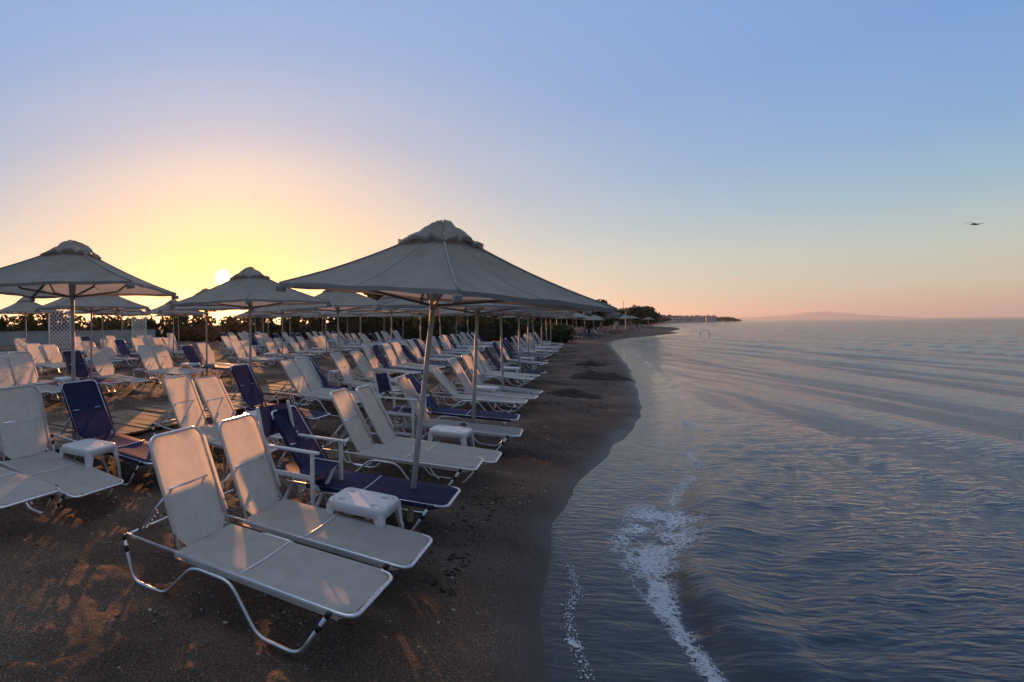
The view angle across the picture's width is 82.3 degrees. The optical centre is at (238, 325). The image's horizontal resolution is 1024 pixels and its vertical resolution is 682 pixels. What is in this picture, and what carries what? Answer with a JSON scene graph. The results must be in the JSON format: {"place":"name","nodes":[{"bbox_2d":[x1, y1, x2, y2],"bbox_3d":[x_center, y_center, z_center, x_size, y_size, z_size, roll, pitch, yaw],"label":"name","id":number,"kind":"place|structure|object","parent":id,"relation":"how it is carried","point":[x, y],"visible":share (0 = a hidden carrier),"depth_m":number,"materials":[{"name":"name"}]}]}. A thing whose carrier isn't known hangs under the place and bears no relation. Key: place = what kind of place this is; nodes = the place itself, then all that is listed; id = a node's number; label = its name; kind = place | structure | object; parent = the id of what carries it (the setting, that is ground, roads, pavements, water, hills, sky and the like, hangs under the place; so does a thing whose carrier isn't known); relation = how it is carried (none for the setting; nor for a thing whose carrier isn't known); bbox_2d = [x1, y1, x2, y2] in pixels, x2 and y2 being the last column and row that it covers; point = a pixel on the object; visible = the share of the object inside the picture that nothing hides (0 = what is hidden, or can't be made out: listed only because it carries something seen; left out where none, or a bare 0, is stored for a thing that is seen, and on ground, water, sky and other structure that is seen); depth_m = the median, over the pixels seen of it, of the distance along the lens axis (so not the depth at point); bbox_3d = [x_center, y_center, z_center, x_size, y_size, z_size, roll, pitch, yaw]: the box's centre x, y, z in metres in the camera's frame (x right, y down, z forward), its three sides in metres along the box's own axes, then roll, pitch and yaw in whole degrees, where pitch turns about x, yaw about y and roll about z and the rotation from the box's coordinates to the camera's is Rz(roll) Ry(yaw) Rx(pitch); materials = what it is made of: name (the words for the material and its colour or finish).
{"place":"outdoors","nodes":[
{"label":"outdoors","id":0,"kind":"place"},
{"bbox_2d":[0,321,877,681],"bbox_3d":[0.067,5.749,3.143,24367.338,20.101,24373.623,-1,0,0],"label":"beach","id":1,"kind":"structure","parent":0,"point":[516,609],"depth_m":3.69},
{"bbox_2d":[0,356,49,402],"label":"sun lounger","id":2,"kind":"object","parent":1,"relation":"on","point":[7,378],"visible":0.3,"depth_m":10.75,"materials":[{"name":"fabric"}]},
{"bbox_2d":[0,352,57,385],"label":"sun lounger","id":3,"kind":"object","parent":1,"relation":"on","point":[36,383],"visible":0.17,"depth_m":11.47,"materials":[{"name":"metal"}]},
{"bbox_2d":[0,466,59,514],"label":"sun lounger","id":4,"kind":"object","parent":1,"relation":"on","point":[16,488],"visible":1,"depth_m":4.34,"materials":[{"name":"fabric"}]},
{"bbox_2d":[14,338,45,355],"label":"sun lounger","id":5,"kind":"object","parent":1,"relation":"on","point":[20,343],"visible":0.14,"depth_m":21.16,"materials":[{"name":"metal"}]},
{"bbox_2d":[0,297,61,350],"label":"beach parasol","id":6,"kind":"object","parent":1,"relation":"on","point":[25,306],"visible":0.78,"depth_m":20.05,"materials":[{"name":"grey fabric"}]},
{"bbox_2d":[8,351,60,399],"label":"sun lounger","id":7,"kind":"object","parent":1,"relation":"on","point":[23,368],"visible":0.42,"depth_m":11.05,"materials":[{"name":"fabric"}]},
{"bbox_2d":[25,343,65,374],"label":"sun lounger","id":8,"kind":"object","parent":1,"relation":"on","point":[36,350],"visible":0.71,"depth_m":16.65,"materials":[{"name":"metal"}]},
{"bbox_2d":[40,344,67,372],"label":"sun lounger","id":9,"kind":"object","parent":1,"relation":"on","point":[52,353],"visible":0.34,"depth_m":17.35,"materials":[{"name":"metal"}]},
{"bbox_2d":[48,309,70,349],"bbox_3d":[-9.174,0.305,26.000,1.150,2.370,0.046,-1,0,-4],"label":"trellis panel","id":10,"kind":"object","parent":1,"relation":"on","point":[49,333],"visible":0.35,"depth_m":25.99,"materials":[{"name":"white paint"}]},
{"bbox_2d":[0,384,123,516],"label":"sun lounger","id":11,"kind":"object","parent":1,"relation":"on","point":[24,430],"visible":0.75,"depth_m":5.34,"materials":[{"name":"fabric"}]},
{"bbox_2d":[52,376,79,398],"bbox_3d":[-3.846,1.372,11.336,0.522,0.420,0.452,-1,0,44],"label":"side table","id":12,"kind":"object","parent":1,"relation":"on","point":[63,379],"visible":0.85,"depth_m":11.20,"materials":[{"name":"white plastic"}]},
{"bbox_2d":[0,330,155,345],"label":"garden wall","id":13,"kind":"structure","parent":1,"relation":"on","point":[7,338],"depth_m":38.92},
{"bbox_2d":[0,240,178,439],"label":"beach parasol","id":14,"kind":"object","parent":1,"relation":"on","point":[72,270],"visible":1,"depth_m":6.69,"materials":[{"name":"grey fabric"}]},
{"bbox_2d":[58,350,121,392],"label":"sun lounger","id":15,"kind":"object","parent":1,"relation":"on","point":[82,369],"visible":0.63,"depth_m":12.28,"materials":[{"name":"fabric"}]},
{"bbox_2d":[59,439,121,481],"bbox_3d":[-1.619,1.488,5.484,0.522,0.420,0.452,-1,0,34],"label":"side table","id":16,"kind":"object","parent":1,"relation":"on","point":[88,450],"visible":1,"depth_m":5.40,"materials":[{"name":"white plastic"}]},
{"bbox_2d":[35,296,150,378],"bbox_3d":[-3.458,0.384,11.892,2.125,2.886,2.125,0,0,-32],"label":"beach parasol","id":17,"kind":"object","parent":1,"relation":"on","point":[109,303],"visible":0.67,"depth_m":11.50,"materials":[{"name":"grey fabric"}]},
{"bbox_2d":[50,379,153,485],"bbox_3d":[-1.433,1.220,5.996,1.783,0.960,0.651,3,3,37],"label":"sun lounger","id":18,"kind":"object","parent":1,"relation":"on","point":[88,410],"visible":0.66,"depth_m":6.25,"materials":[{"name":"fabric"}]},
{"bbox_2d":[81,341,122,367],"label":"sun lounger","id":19,"kind":"object","parent":1,"relation":"on","point":[85,345],"visible":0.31,"depth_m":18.37,"materials":[{"name":"metal"}]},
{"bbox_2d":[61,309,143,348],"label":"beach parasol","id":20,"kind":"object","parent":1,"relation":"on","point":[103,312],"visible":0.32,"depth_m":17.75,"materials":[{"name":"grey fabric"}]},
{"bbox_2d":[84,349,149,392],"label":"sun lounger","id":21,"kind":"object","parent":1,"relation":"on","point":[102,364],"visible":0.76,"depth_m":12.76,"materials":[{"name":"metal"}]},
{"bbox_2d":[100,339,138,367],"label":"sun lounger","id":22,"kind":"object","parent":1,"relation":"on","point":[109,348],"visible":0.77,"depth_m":18.88,"materials":[{"name":"metal"}]},
{"bbox_2d":[92,312,151,338],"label":"beach parasol","id":23,"kind":"object","parent":1,"relation":"on","point":[129,314],"visible":0.3,"depth_m":24.51,"materials":[{"name":"grey fabric"}]},
{"bbox_2d":[114,339,139,362],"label":"sun lounger","id":24,"kind":"object","parent":1,"relation":"on","point":[123,347],"visible":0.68,"depth_m":21.14,"materials":[{"name":"fabric"}]},
{"bbox_2d":[129,337,143,359],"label":"sun lounger","id":25,"kind":"object","parent":1,"relation":"on","point":[137,341],"visible":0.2,"depth_m":21.88,"materials":[{"name":"metal"}]},
{"bbox_2d":[132,309,146,348],"bbox_3d":[-5.702,0.187,29.000,1.150,2.541,0.045,-1,0,34],"label":"trellis panel","id":26,"kind":"object","parent":1,"relation":"on","point":[145,325],"visible":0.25,"depth_m":28.98,"materials":[{"name":"white paint"}]},
{"bbox_2d":[132,345,190,384],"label":"sun lounger","id":27,"kind":"object","parent":1,"relation":"on","point":[149,358],"visible":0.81,"depth_m":14.22,"materials":[{"name":"metal"}]},
{"bbox_2d":[140,299,205,358],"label":"beach parasol","id":28,"kind":"object","parent":1,"relation":"on","point":[156,310],"visible":0.57,"depth_m":22.16,"materials":[{"name":"grey fabric"}]},
{"bbox_2d":[148,345,205,378],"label":"sun lounger","id":29,"kind":"object","parent":1,"relation":"on","point":[163,357],"visible":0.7,"depth_m":14.84,"materials":[{"name":"metal"}]},
{"bbox_2d":[163,337,196,357],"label":"sun lounger","id":30,"kind":"object","parent":1,"relation":"on","point":[168,341],"visible":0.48,"depth_m":23.61,"materials":[{"name":"metal"}]},
{"bbox_2d":[0,369,398,460],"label":"boardwalk","id":31,"kind":"structure","parent":1,"relation":"on","point":[128,422],"depth_m":9.00,"materials":[{"name":"brown wood"}]},
{"bbox_2d":[178,345,230,376],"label":"sun lounger","id":32,"kind":"object","parent":1,"relation":"on","point":[191,353],"visible":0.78,"depth_m":15.74,"materials":[{"name":"fabric"}]},
{"bbox_2d":[158,288,254,375],"bbox_3d":[-0.995,0.316,15.584,2.168,2.943,2.168,-1,1,-37],"label":"beach parasol","id":33,"kind":"object","parent":1,"relation":"on","point":[206,309],"visible":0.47,"depth_m":15.37,"materials":[{"name":"grey fabric"}]},
{"bbox_2d":[151,375,279,452],"bbox_3d":[-0.303,1.277,6.725,1.783,0.967,0.651,8,5,37],"label":"sun lounger","id":34,"kind":"object","parent":1,"relation":"on","point":[185,401],"visible":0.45,"depth_m":7.03,"materials":[{"name":"metal"}]},
{"bbox_2d":[194,342,237,374],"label":"sun lounger","id":35,"kind":"object","parent":1,"relation":"on","point":[202,350],"visible":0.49,"depth_m":16.45,"materials":[{"name":"metal"}]},
{"bbox_2d":[219,336,245,354],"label":"sun lounger","id":36,"kind":"object","parent":1,"relation":"on","point":[226,341],"visible":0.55,"depth_m":25.30,"materials":[{"name":"metal"}]},
{"bbox_2d":[195,375,283,454],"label":"sun lounger","id":37,"kind":"object","parent":1,"relation":"on","point":[216,398],"visible":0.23,"depth_m":7.60,"materials":[{"name":"metal"}]},
{"bbox_2d":[226,340,274,367],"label":"sun lounger","id":38,"kind":"object","parent":1,"relation":"on","point":[238,349],"visible":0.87,"depth_m":18.83,"materials":[{"name":"metal"}]},
{"bbox_2d":[169,267,331,368],"bbox_3d":[0.205,0.411,9.050,2.082,2.931,2.082,-1,0,-42],"label":"beach parasol","id":39,"kind":"object","parent":1,"relation":"on","point":[250,288],"visible":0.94,"depth_m":8.82,"materials":[{"name":"grey fabric"}]},
{"bbox_2d":[122,426,392,654],"bbox_3d":[0.058,1.285,3.340,1.783,1.029,0.651,0,0,38],"label":"sun lounger","id":40,"kind":"object","parent":1,"relation":"on","point":[329,585],"visible":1,"depth_m":3.33,"materials":[{"name":"fabric"}]},
{"bbox_2d":[237,340,284,365],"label":"sun lounger","id":41,"kind":"object","parent":1,"relation":"on","point":[245,344],"visible":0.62,"depth_m":19.46,"materials":[{"name":"metal"}]},
{"bbox_2d":[235,307,290,352],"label":"beach parasol","id":42,"kind":"object","parent":1,"relation":"on","point":[258,314],"visible":0.33,"depth_m":26.45,"materials":[{"name":"grey fabric"}]},
{"bbox_2d":[230,364,329,428],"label":"sun lounger","id":43,"kind":"object","parent":1,"relation":"on","point":[249,388],"visible":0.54,"depth_m":8.66,"materials":[{"name":"fabric"}]},
{"bbox_2d":[260,337,303,361],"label":"sun lounger","id":44,"kind":"object","parent":1,"relation":"on","point":[270,344],"visible":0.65,"depth_m":20.57,"materials":[{"name":"metal"}]},
{"bbox_2d":[246,305,320,359],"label":"beach parasol","id":45,"kind":"object","parent":1,"relation":"on","point":[276,309],"visible":0.48,"depth_m":19.97,"materials":[{"name":"grey fabric"}]},
{"bbox_2d":[0,310,576,342],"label":"hedge","id":46,"kind":"object","parent":1,"relation":"on","point":[489,329],"visible":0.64,"depth_m":44.12,"materials":[{"name":"green plant"}]},
{"bbox_2d":[271,338,314,361],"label":"sun lounger","id":47,"kind":"object","parent":1,"relation":"on","point":[278,341],"visible":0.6,"depth_m":21.03,"materials":[{"name":"metal"}]},
{"bbox_2d":[0,402,594,674],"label":"pebbles","id":48,"kind":"object","parent":1,"relation":"on","point":[273,616],"visible":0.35,"depth_m":4.49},
{"bbox_2d":[256,400,347,506],"bbox_3d":[0.587,1.275,4.879,0.714,1.000,0.615,-1,0,38],"label":"folding chair","id":49,"kind":"object","parent":1,"relation":"on","point":[311,468],"visible":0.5,"depth_m":4.91,"materials":[{"name":"fabric"}]},
{"bbox_2d":[287,337,323,358],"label":"sun lounger","id":50,"kind":"object","parent":1,"relation":"on","point":[293,343],"visible":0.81,"depth_m":22.98,"materials":[{"name":"metal"}]},
{"bbox_2d":[294,336,331,357],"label":"sun lounger","id":51,"kind":"object","parent":1,"relation":"on","point":[302,342],"visible":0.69,"depth_m":23.46,"materials":[{"name":"metal"}]},
{"bbox_2d":[275,359,360,416],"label":"sun lounger","id":52,"kind":"object","parent":1,"relation":"on","point":[297,378],"visible":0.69,"depth_m":10.14,"materials":[{"name":"fabric"}]},
{"bbox_2d":[218,414,432,570],"bbox_3d":[0.515,1.298,3.910,1.783,1.029,0.651,1,1,36],"label":"sun lounger","id":53,"kind":"object","parent":1,"relation":"on","point":[255,477],"visible":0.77,"depth_m":3.92,"materials":[{"name":"fabric"}]},
{"bbox_2d":[289,357,362,406],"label":"sun lounger","id":54,"kind":"object","parent":1,"relation":"on","point":[308,370],"visible":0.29,"depth_m":10.77,"materials":[{"name":"fabric"}]},
{"bbox_2d":[295,311,356,355],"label":"beach parasol","id":55,"kind":"object","parent":1,"relation":"on","point":[326,313],"visible":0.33,"depth_m":24.12,"materials":[{"name":"grey fabric"}]},
{"bbox_2d":[311,336,345,355],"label":"sun lounger","id":56,"kind":"object","parent":1,"relation":"on","point":[318,343],"visible":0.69,"depth_m":24.53,"materials":[{"name":"metal"}]},
{"bbox_2d":[280,290,397,381],"bbox_3d":[2.633,0.357,13.416,2.191,2.976,2.192,-1,-1,-32],"label":"beach parasol","id":57,"kind":"object","parent":1,"relation":"on","point":[342,301],"visible":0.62,"depth_m":13.11,"materials":[{"name":"grey fabric"}]},
{"bbox_2d":[300,357,384,407],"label":"sun lounger","id":58,"kind":"object","parent":1,"relation":"on","point":[324,380],"visible":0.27,"depth_m":11.28,"materials":[{"name":"fabric"}]},
{"bbox_2d":[81,342,617,596],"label":"seaweed litter","id":59,"kind":"object","parent":1,"relation":"on","point":[443,590],"visible":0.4,"depth_m":6.02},
{"bbox_2d":[328,352,400,401],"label":"sun lounger","id":60,"kind":"object","parent":1,"relation":"on","point":[343,367],"visible":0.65,"depth_m":11.91,"materials":[{"name":"fabric"}]},
{"bbox_2d":[326,487,403,567],"bbox_3d":[1.006,1.596,4.089,0.522,0.420,0.452,-1,0,38],"label":"side table","id":61,"kind":"object","parent":1,"relation":"on","point":[353,501],"visible":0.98,"depth_m":4.01,"materials":[{"name":"white plastic"}]},
{"bbox_2d":[270,405,460,530],"bbox_3d":[1.112,1.317,4.841,1.783,0.967,0.651,-2,-1,35],"label":"sun lounger","id":62,"kind":"object","parent":1,"relation":"on","point":[428,497],"visible":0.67,"depth_m":4.82,"materials":[{"name":"fabric"}]},
{"bbox_2d":[361,313,407,317],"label":"beach parasol","id":63,"kind":"object","parent":1,"relation":"on","point":[388,315],"visible":0.48,"depth_m":32.20,"materials":[{"name":"grey fabric"}]},
{"bbox_2d":[348,351,421,394],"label":"sun lounger","id":64,"kind":"object","parent":1,"relation":"on","point":[363,365],"visible":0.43,"depth_m":12.73,"materials":[{"name":"fabric"}]},
{"bbox_2d":[355,344,420,377],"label":"sun lounger","id":65,"kind":"object","parent":1,"relation":"on","point":[372,361],"visible":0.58,"depth_m":14.95,"materials":[{"name":"metal"}]},
{"bbox_2d":[348,296,435,347],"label":"beach parasol","id":66,"kind":"object","parent":1,"relation":"on","point":[391,311],"visible":0.47,"depth_m":18.13,"materials":[{"name":"grey fabric"}]},
{"bbox_2d":[370,344,429,378],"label":"sun lounger","id":67,"kind":"object","parent":1,"relation":"on","point":[382,359],"visible":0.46,"depth_m":15.26,"materials":[{"name":"fabric"}]},
{"bbox_2d":[373,371,429,438],"bbox_3d":[2.487,1.239,7.834,0.714,1.000,0.615,-1,0,38],"label":"chair","id":68,"kind":"object","parent":1,"relation":"on","point":[382,381],"visible":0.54,"depth_m":7.88,"materials":[{"name":"white paint"}]},
{"bbox_2d":[322,388,483,485],"bbox_3d":[1.839,1.291,5.909,1.783,1.000,0.651,-1,0,35],"label":"sun lounger","id":69,"kind":"object","parent":1,"relation":"on","point":[357,429],"visible":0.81,"depth_m":5.95,"materials":[{"name":"fabric"}]},
{"bbox_2d":[377,343,431,378],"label":"sun lounger","id":70,"kind":"object","parent":1,"relation":"on","point":[390,355],"visible":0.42,"depth_m":15.92,"materials":[{"name":"metal"}]},
{"bbox_2d":[388,342,444,375],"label":"sun lounger","id":71,"kind":"object","parent":1,"relation":"on","point":[399,352],"visible":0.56,"depth_m":16.75,"materials":[{"name":"metal"}]},
{"bbox_2d":[397,341,447,364],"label":"sun lounger","id":72,"kind":"object","parent":1,"relation":"on","point":[405,343],"visible":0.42,"depth_m":19.06,"materials":[{"name":"metal"}]},
{"bbox_2d":[344,384,501,482],"bbox_3d":[2.254,1.308,6.318,1.783,0.988,0.651,1,1,35],"label":"sun lounger","id":73,"kind":"object","parent":1,"relation":"on","point":[376,412],"visible":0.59,"depth_m":6.46,"materials":[{"name":"metal"}]},
{"bbox_2d":[397,344,450,371],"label":"sun lounger","id":74,"kind":"object","parent":1,"relation":"on","point":[409,354],"visible":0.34,"depth_m":17.37,"materials":[{"name":"fabric"}]},
{"bbox_2d":[406,340,451,363],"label":"sun lounger","id":75,"kind":"object","parent":1,"relation":"on","point":[416,351],"visible":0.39,"depth_m":19.60,"materials":[{"name":"metal"}]},
{"bbox_2d":[408,339,455,363],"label":"sun lounger","id":76,"kind":"object","parent":1,"relation":"on","point":[418,345],"visible":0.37,"depth_m":20.33,"materials":[{"name":"metal"}]},
{"bbox_2d":[276,220,620,521],"bbox_3d":[1.662,0.547,4.552,2.049,2.976,2.049,3,4,-30],"label":"beach parasol","id":77,"kind":"object","parent":1,"relation":"on","point":[433,263],"visible":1,"depth_m":4.19,"materials":[{"name":"grey beige canvas"},{"name":"canvas"},{"name":"white painted metal"}]},
{"bbox_2d":[428,425,474,446],"bbox_3d":[2.831,1.587,6.786,0.522,0.420,0.452,-1,0,38],"label":"side table","id":78,"kind":"object","parent":1,"relation":"on","point":[462,434],"visible":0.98,"depth_m":6.71,"materials":[{"name":"white plastic"}]},
{"bbox_2d":[390,375,522,450],"bbox_3d":[3.130,1.278,7.432,1.783,0.974,0.651,1,1,34],"label":"sun lounger","id":79,"kind":"object","parent":1,"relation":"on","point":[405,386],"visible":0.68,"depth_m":7.49,"materials":[{"name":"metal"}]},
{"bbox_2d":[403,373,519,436],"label":"sun lounger","id":80,"kind":"object","parent":1,"relation":"on","point":[433,406],"visible":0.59,"depth_m":8.49,"materials":[{"name":"metal"}]},
{"bbox_2d":[429,365,527,412],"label":"sun lounger","id":81,"kind":"object","parent":1,"relation":"on","point":[444,381],"visible":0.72,"depth_m":10.24,"materials":[{"name":"metal"}]},
{"bbox_2d":[375,299,591,437],"bbox_3d":[3.620,0.530,7.769,2.159,2.931,2.159,1,2,-28],"label":"beach parasol","id":82,"kind":"object","parent":1,"relation":"on","point":[475,308],"visible":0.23,"depth_m":7.75,"materials":[{"name":"grey fabric"}]},
{"bbox_2d":[470,385,501,407],"bbox_3d":[5.360,1.533,11.033,0.522,0.420,0.452,-1,0,42],"label":"side table","id":83,"kind":"object","parent":1,"relation":"on","point":[487,388],"visible":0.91,"depth_m":10.90,"materials":[{"name":"white plastic"}]},
{"bbox_2d":[440,358,538,411],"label":"sun lounger","id":84,"kind":"object","parent":1,"relation":"on","point":[461,376],"visible":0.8,"depth_m":10.74,"materials":[{"name":"fabric"}]},
{"bbox_2d":[454,354,542,404],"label":"sun lounger","id":85,"kind":"object","parent":1,"relation":"on","point":[468,361],"visible":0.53,"depth_m":11.85,"materials":[{"name":"fabric"}]},
{"bbox_2d":[464,347,534,386],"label":"sun lounger","id":86,"kind":"object","parent":1,"relation":"on","point":[481,369],"visible":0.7,"depth_m":14.22,"materials":[{"name":"metal"}]},
{"bbox_2d":[468,351,539,385],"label":"sun lounger","id":87,"kind":"object","parent":1,"relation":"on","point":[487,368],"visible":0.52,"depth_m":14.65,"materials":[{"name":"metal"}]},
{"bbox_2d":[434,309,576,391],"bbox_3d":[6.044,0.497,11.677,2.159,2.931,2.158,-2,0,-27],"label":"beach parasol","id":88,"kind":"object","parent":1,"relation":"on","point":[454,312],"visible":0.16,"depth_m":11.65,"materials":[{"name":"grey fabric"}]},
{"bbox_2d":[481,346,546,381],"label":"sun lounger","id":89,"kind":"object","parent":1,"relation":"on","point":[492,358],"visible":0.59,"depth_m":15.78,"materials":[{"name":"metal"}]},
{"bbox_2d":[486,341,543,369],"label":"sun lounger","id":90,"kind":"object","parent":1,"relation":"on","point":[496,347],"visible":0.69,"depth_m":18.51,"materials":[{"name":"metal"}]},
{"bbox_2d":[467,311,573,367],"bbox_3d":[8.766,0.425,15.880,2.159,2.931,2.159,-1,0,-30],"label":"beach parasol","id":91,"kind":"object","parent":1,"relation":"on","point":[534,313],"visible":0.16,"depth_m":15.86,"materials":[{"name":"grey fabric"}]},
{"bbox_2d":[493,342,547,369],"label":"sun lounger","id":92,"kind":"object","parent":1,"relation":"on","point":[506,355],"visible":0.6,"depth_m":18.97,"materials":[{"name":"metal"}]},
{"bbox_2d":[487,313,570,365],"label":"beach parasol","id":93,"kind":"object","parent":1,"relation":"on","point":[528,316],"visible":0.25,"depth_m":20.16,"materials":[{"name":"grey fabric"}]},
{"bbox_2d":[356,314,742,327],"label":"wood","id":94,"kind":"object","parent":1,"relation":"on","point":[663,318],"visible":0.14,"depth_m":369.03,"materials":[{"name":"green plant"}]},
{"bbox_2d":[545,388,602,398],"bbox_3d":[8.250,1.649,12.482,1.234,0.227,0.992,-1,0,39],"label":"seaweed heap","id":95,"kind":"object","parent":1,"relation":"on","point":[572,392],"visible":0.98,"depth_m":12.27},
{"bbox_2d":[558,311,590,327],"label":"tree","id":96,"kind":"object","parent":1,"relation":"on","point":[568,322],"visible":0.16,"depth_m":62.12,"materials":[{"name":"green plant"}]},
{"bbox_2d":[577,299,616,332],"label":"tree","id":97,"kind":"object","parent":1,"relation":"on","point":[605,322],"visible":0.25,"depth_m":66.48,"materials":[{"name":"green plant"}]},
{"bbox_2d":[569,369,633,380],"bbox_3d":[11.447,1.569,16.157,1.830,0.328,1.337,-1,0,0],"label":"seaweed heap","id":98,"kind":"object","parent":1,"relation":"on","point":[590,374],"visible":0.98,"depth_m":15.92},
{"bbox_2d":[618,304,662,326],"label":"tree","id":99,"kind":"object","parent":1,"relation":"on","point":[641,313],"visible":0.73,"depth_m":126.03,"materials":[{"name":"green plant"}]},
{"bbox_2d":[0,0,1023,325],"label":"sky","id":100,"kind":"structure","parent":0,"point":[720,158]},
{"bbox_2d":[600,317,1023,681],"bbox_3d":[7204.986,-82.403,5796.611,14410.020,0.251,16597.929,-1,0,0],"label":"sea","id":101,"kind":"structure","parent":0,"point":[890,464],"depth_m":6.45,"materials":[{"name":"liquid"}]},
{"bbox_2d":[560,419,724,681],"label":"sea foam","id":102,"kind":"object","parent":101,"relation":"on","point":[573,643],"visible":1,"depth_m":3.56,"materials":[{"name":"white"}]},
{"bbox_2d":[736,311,925,319],"bbox_3d":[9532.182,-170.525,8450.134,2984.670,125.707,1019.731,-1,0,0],"label":"mountain","id":103,"kind":"structure","parent":0,"point":[822,315],"depth_m":8149.08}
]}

